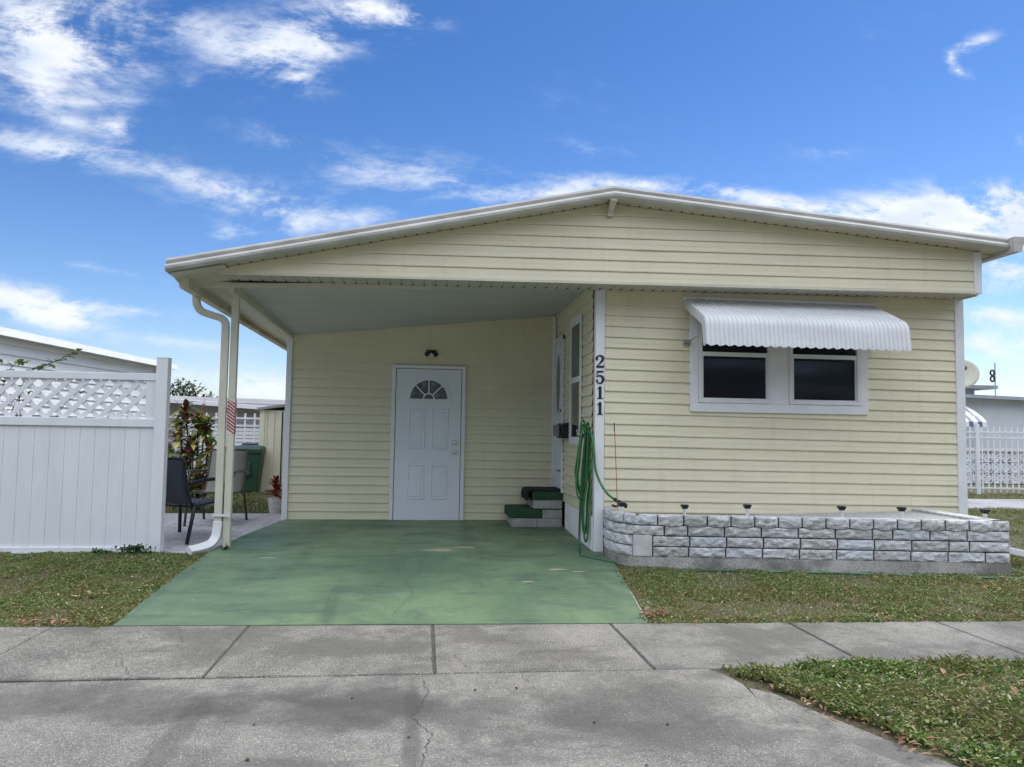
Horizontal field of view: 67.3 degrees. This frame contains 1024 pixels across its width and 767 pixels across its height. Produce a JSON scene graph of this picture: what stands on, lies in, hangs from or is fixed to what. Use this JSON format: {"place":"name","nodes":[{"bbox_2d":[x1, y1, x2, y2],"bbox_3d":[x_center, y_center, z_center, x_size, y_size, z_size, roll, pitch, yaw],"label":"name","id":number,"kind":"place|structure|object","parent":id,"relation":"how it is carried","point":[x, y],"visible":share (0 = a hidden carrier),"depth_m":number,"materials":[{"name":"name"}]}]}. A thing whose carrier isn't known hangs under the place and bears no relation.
{"place":"outdoors","nodes":[
{"label":"outdoors","id":0,"kind":"place"},
{"bbox_2d":[4,513,280,553],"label":"patio paving","id":1,"kind":"structure","parent":0,"point":[174,539],"depth_m":9.16,"materials":[{"name":"grey concrete"}]},
{"bbox_2d":[165,457,224,543],"bbox_3d":[-3.576,1.242,8.376,0.620,0.903,0.743,0,-4,13],"label":"patio chair","id":2,"kind":"object","parent":1,"relation":"on","point":[177,489],"visible":0.61,"depth_m":8.10,"materials":[{"name":"black"}]},
{"bbox_2d":[183,449,247,525],"bbox_3d":[-3.653,1.281,9.589,0.571,0.917,0.738,1,-4,-2],"label":"patio chair","id":3,"kind":"object","parent":1,"relation":"on","point":[240,461],"visible":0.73,"depth_m":9.84,"materials":[{"name":"grey metal"}]},
{"bbox_2d":[262,475,281,513],"bbox_3d":[-3.299,1.542,10.724,0.335,0.544,0.336,1,-4,-6],"label":"potted plant","id":4,"kind":"object","parent":1,"relation":"on","point":[274,504],"visible":0.94,"depth_m":10.66,"materials":[{"name":"red plant"}]},
{"bbox_2d":[165,488,281,512],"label":"grass","id":5,"kind":"structure","parent":0,"point":[255,502],"depth_m":11.63,"materials":[{"name":"green plant"}]},
{"bbox_2d":[168,396,284,466],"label":"neighbour house","id":6,"kind":"structure","parent":0,"point":[248,407],"depth_m":23.48,"materials":[{"name":"grey"}]},
{"bbox_2d":[113,519,646,626],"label":"driveway","id":7,"kind":"structure","parent":0,"point":[322,572],"depth_m":6.43,"materials":[{"name":"green paint"}]},
{"bbox_2d":[504,491,562,526],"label":"entry steps","id":8,"kind":"structure","parent":7,"relation":"on","point":[541,509],"depth_m":9.63,"materials":[{"name":"white concrete"}]},
{"bbox_2d":[521,486,560,499],"bbox_3d":[0.372,1.411,9.899,0.449,0.140,0.520,1,-4,-6],"label":"door mat","id":9,"kind":"object","parent":8,"relation":"on","point":[525,490],"depth_m":9.71,"materials":[{"name":"black rubber"}]},
{"bbox_2d":[0,621,1023,682],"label":"sidewalk","id":10,"kind":"structure","parent":0,"point":[68,654],"depth_m":4.63,"materials":[{"name":"concrete"}]},
{"bbox_2d":[0,467,1023,766],"bbox_3d":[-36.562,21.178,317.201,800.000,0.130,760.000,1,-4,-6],"label":"ground","id":11,"kind":"structure","parent":0,"point":[852,721],"depth_m":5.82,"materials":[{"name":"soil"}]},
{"bbox_2d":[0,348,85,416],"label":"shrub","id":12,"kind":"object","parent":11,"relation":"on","point":[18,362],"visible":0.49,"depth_m":8.32,"materials":[{"name":"green plant"}]},
{"bbox_2d":[0,357,171,552],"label":"privacy fence","id":13,"kind":"object","parent":11,"relation":"on","point":[81,482],"visible":0.95,"depth_m":7.51,"materials":[{"name":"white plastic"}]},
{"bbox_2d":[0,327,177,418],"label":"neighbour house","id":14,"kind":"structure","parent":11,"relation":"on","point":[35,349],"depth_m":13.92,"materials":[{"name":"white"}]},
{"bbox_2d":[91,547,114,553],"bbox_3d":[-3.926,1.617,7.357,0.266,0.099,0.140,1,-4,-6],"label":"weed","id":15,"kind":"object","parent":11,"relation":"on","point":[101,551],"visible":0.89,"depth_m":7.35,"materials":[{"name":"green plant"}]},
{"bbox_2d":[0,550,209,627],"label":"grass","id":16,"kind":"structure","parent":11,"relation":"on","point":[92,572],"depth_m":6.15,"materials":[{"name":"green plant"}]},
{"bbox_2d":[93,543,155,555],"bbox_3d":[-3.705,1.602,7.383,0.605,0.140,0.145,1,-4,-6],"label":"weed","id":17,"kind":"object","parent":11,"relation":"on","point":[137,547],"visible":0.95,"depth_m":7.38,"materials":[{"name":"green plant"}]},
{"bbox_2d":[107,411,259,474],"bbox_3d":[-7.885,1.310,15.348,6.938,1.520,0.075,1,-4,-6],"label":"picket fence","id":18,"kind":"object","parent":11,"relation":"on","point":[216,424],"visible":0.07,"depth_m":15.60,"materials":[{"name":"white plastic"}]},
{"bbox_2d":[170,378,218,396],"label":"tree","id":19,"kind":"object","parent":11,"relation":"on","point":[183,392],"visible":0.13,"depth_m":43.72,"materials":[{"name":"green plant"}]},
{"bbox_2d":[168,399,225,511],"bbox_3d":[-4.393,1.008,10.803,1.235,1.600,0.708,1,-4,-6],"label":"croton plant","id":20,"kind":"object","parent":11,"relation":"on","point":[202,424],"visible":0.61,"depth_m":10.76,"materials":[{"name":"green plant"}]},
{"bbox_2d":[235,443,265,491],"bbox_3d":[-4.832,1.561,14.203,0.548,0.905,0.768,1,-4,-6],"label":"wheelie bin","id":21,"kind":"object","parent":11,"relation":"on","point":[255,460],"visible":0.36,"depth_m":13.90,"materials":[{"name":"green plastic"}]},
{"bbox_2d":[257,404,284,492],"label":"garden shed","id":22,"kind":"structure","parent":11,"relation":"on","point":[271,430],"depth_m":14.28,"materials":[{"name":"metal"}]},
{"bbox_2d":[0,669,909,766],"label":"driveway apron","id":23,"kind":"object","parent":11,"relation":"on","point":[547,719],"visible":1,"depth_m":3.40,"materials":[{"name":"concrete"}]},
{"bbox_2d":[245,687,668,765],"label":"apron debris","id":24,"kind":"object","parent":23,"relation":"on","point":[246,759],"visible":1,"depth_m":3.36,"materials":[{"name":"brown plant"}]},
{"bbox_2d":[3,550,1023,731],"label":"fallen leaves","id":25,"kind":"object","parent":11,"relation":"on","point":[943,670],"visible":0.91,"depth_m":5.79,"materials":[{"name":"brown plant"}]},
{"bbox_2d":[13,607,1013,624],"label":"fallen leaves","id":26,"kind":"object","parent":11,"relation":"on","point":[63,620],"visible":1,"depth_m":5.07,"materials":[{"name":"brown plant"}]},
{"bbox_2d":[165,186,1023,554],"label":"mobile home","id":27,"kind":"object","parent":11,"relation":"on","point":[701,356],"visible":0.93,"depth_m":8.24,"materials":[{"name":"beige plastic"}]},
{"bbox_2d":[388,365,465,519],"bbox_3d":[-1.108,0.782,10.112,0.970,2.040,0.118,1,-4,-6],"label":"carport door","id":28,"kind":"structure","parent":27,"relation":"in","point":[428,464],"depth_m":10.10,"materials":[{"name":"paint"}]},
{"bbox_2d":[425,350,437,356],"bbox_3d":[-1.065,-0.398,10.167,0.180,0.096,0.116,1,-4,-6],"label":"wall light","id":29,"kind":"object","parent":27,"relation":"attached to","point":[431,353],"visible":1,"depth_m":10.15,"materials":[{"name":"black metal"}]},
{"bbox_2d":[553,334,565,492],"bbox_3d":[0.604,0.395,10.022,0.061,2.005,0.615,1,-4,-6],"label":"side door","id":30,"kind":"structure","parent":27,"relation":"in","point":[559,343],"depth_m":9.99,"materials":[{"name":"paint"}]},
{"bbox_2d":[553,423,568,437],"bbox_3d":[0.601,0.580,9.523,0.152,0.190,0.320,1,-4,-6],"label":"mailbox","id":31,"kind":"object","parent":27,"relation":"attached to","point":[561,430],"visible":1,"depth_m":9.39,"materials":[{"name":"black metal"}]},
{"bbox_2d":[569,312,582,444],"bbox_3d":[0.740,-0.038,8.993,0.024,1.500,0.660,1,-4,-6],"label":"side window","id":32,"kind":"structure","parent":27,"relation":"in","point":[576,329],"depth_m":8.98,"materials":[{"name":"white glass"}]},
{"bbox_2d":[690,313,867,414],"bbox_3d":[2.884,-0.218,8.324,2.000,1.080,0.104,1,-4,-6],"label":"window","id":33,"kind":"structure","parent":27,"relation":"in","point":[724,378],"depth_m":8.27,"materials":[{"name":"white plastic"}]},
{"bbox_3d":[0.746,0.537,8.276,0.149,0.180,0.172,1,-4,-6],"label":"hose hanger","id":34,"kind":"object","parent":27,"relation":"attached to","visible":0},
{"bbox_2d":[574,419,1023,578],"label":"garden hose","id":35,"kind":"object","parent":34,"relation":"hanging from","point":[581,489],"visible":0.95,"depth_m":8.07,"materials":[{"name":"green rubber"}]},
{"bbox_2d":[603,553,645,618],"bbox_3d":[0.915,1.747,7.218,0.140,0.167,3.680,1,-4,-3],"label":"driveway edge","id":36,"kind":"object","parent":11,"relation":"on","point":[634,598],"visible":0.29,"depth_m":5.89,"materials":[{"name":"concrete"}]},
{"bbox_2d":[603,507,1010,575],"bbox_3d":[2.782,1.571,7.574,3.658,0.570,1.231,1,-4,-6],"label":"block planter","id":37,"kind":"object","parent":11,"relation":"on","point":[921,541],"visible":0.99,"depth_m":7.22,"materials":[{"name":"stone"}]},
{"bbox_2d":[614,423,617,510],"bbox_3d":[1.030,0.835,7.630,0.051,0.890,0.010,1,-4,-6],"label":"marker rod","id":38,"kind":"object","parent":37,"relation":"on","point":[616,468],"visible":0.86,"depth_m":7.63,"materials":[{"name":"plastic"}]},
{"bbox_2d":[618,502,625,510],"bbox_3d":[1.092,1.235,7.633,0.064,0.114,0.064,1,-4,-6],"label":"solar light","id":39,"kind":"object","parent":37,"relation":"on","point":[622,505],"visible":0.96,"depth_m":7.61,"materials":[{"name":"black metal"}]},
{"bbox_2d":[680,504,688,514],"bbox_3d":[1.691,1.241,7.540,0.064,0.109,0.064,1,-4,-6],"label":"solar light","id":40,"kind":"object","parent":37,"relation":"on","point":[684,507],"visible":0.97,"depth_m":7.52,"materials":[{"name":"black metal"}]},
{"bbox_2d":[743,504,751,515],"bbox_3d":[2.327,1.254,7.612,0.064,0.114,0.064,1,-4,-6],"label":"solar light","id":41,"kind":"object","parent":37,"relation":"on","point":[747,507],"visible":0.96,"depth_m":7.60,"materials":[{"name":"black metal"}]},
{"bbox_2d":[837,506,845,516],"bbox_3d":[3.254,1.267,7.597,0.064,0.114,0.064,1,-4,-6],"label":"solar light","id":42,"kind":"object","parent":37,"relation":"on","point":[841,508],"visible":0.96,"depth_m":7.58,"materials":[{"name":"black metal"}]},
{"bbox_2d":[897,507,906,517],"bbox_3d":[3.840,1.275,7.583,0.064,0.114,0.064,1,-4,-6],"label":"solar light","id":43,"kind":"object","parent":37,"relation":"on","point":[901,510],"visible":0.98,"depth_m":7.57,"materials":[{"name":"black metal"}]},
{"bbox_2d":[979,509,989,518],"bbox_3d":[4.562,1.274,7.425,0.064,0.119,0.064,1,-4,-6],"label":"solar light","id":44,"kind":"object","parent":37,"relation":"on","point":[984,512],"visible":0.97,"depth_m":7.41,"materials":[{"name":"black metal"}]},
{"bbox_2d":[1010,548,1023,556],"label":"drain pipe","id":45,"kind":"object","parent":37,"relation":"attached to","point":[1017,552],"depth_m":7.53,"materials":[{"name":"white plastic"}]},
{"bbox_2d":[612,555,1023,623],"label":"grass","id":46,"kind":"structure","parent":11,"relation":"on","point":[811,586],"depth_m":6.22,"materials":[{"name":"green plant"}]},
{"bbox_2d":[749,688,958,766],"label":"apron edge","id":47,"kind":"object","parent":11,"relation":"on","point":[861,738],"visible":1,"depth_m":3.39,"materials":[{"name":"concrete"}]},
{"bbox_2d":[721,652,1023,766],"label":"grass","id":48,"kind":"structure","parent":11,"relation":"on","point":[861,691],"depth_m":3.78,"materials":[{"name":"green plant"}]},
{"bbox_2d":[746,679,1008,766],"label":"fallen leaves","id":49,"kind":"object","parent":48,"relation":"on","point":[903,737],"visible":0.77,"depth_m":3.29,"materials":[{"name":"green plant"}]},
{"bbox_2d":[965,385,1023,451],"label":"neighbour house","id":50,"kind":"structure","parent":11,"relation":"on","point":[990,412],"depth_m":23.50,"materials":[{"name":"grey metal"}]},
{"bbox_2d":[965,360,979,387],"bbox_3d":[13.649,-0.297,23.277,0.733,0.876,0.730,2,-4,-20],"label":"satellite dish","id":51,"kind":"object","parent":50,"relation":"on","point":[972,373],"visible":0.26,"depth_m":23.23,"materials":[{"name":"beige metal"}]},
{"bbox_2d":[989,363,995,395],"bbox_3d":[14.938,0.017,23.908,0.204,1.320,0.048,1,-4,-6],"label":"ring antenna","id":52,"kind":"object","parent":50,"relation":"on","point":[993,375],"visible":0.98,"depth_m":23.91,"materials":[{"name":"grey metal"}]},
{"bbox_2d":[966,424,1023,493],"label":"picket fence","id":53,"kind":"object","parent":11,"relation":"on","point":[977,437],"visible":0.42,"depth_m":16.81,"materials":[{"name":"white plastic"}]},
{"bbox_2d":[968,493,1023,559],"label":"grass","id":54,"kind":"structure","parent":11,"relation":"on","point":[1010,511],"depth_m":12.38,"materials":[{"name":"green plant"}]},
{"bbox_2d":[968,499,1023,508],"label":"side lane","id":55,"kind":"structure","parent":11,"relation":"on","point":[1001,503],"depth_m":14.33,"materials":[{"name":"concrete"}]},
{"bbox_2d":[0,0,1023,399],"label":"sky","id":56,"kind":"structure","parent":0,"point":[136,135],"materials":[{"name":"blue"}]},
{"bbox_2d":[967,448,1023,483],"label":"screen block wall","id":57,"kind":"structure","parent":0,"point":[1003,465],"depth_m":20.86,"materials":[{"name":"grey concrete"}]}
]}

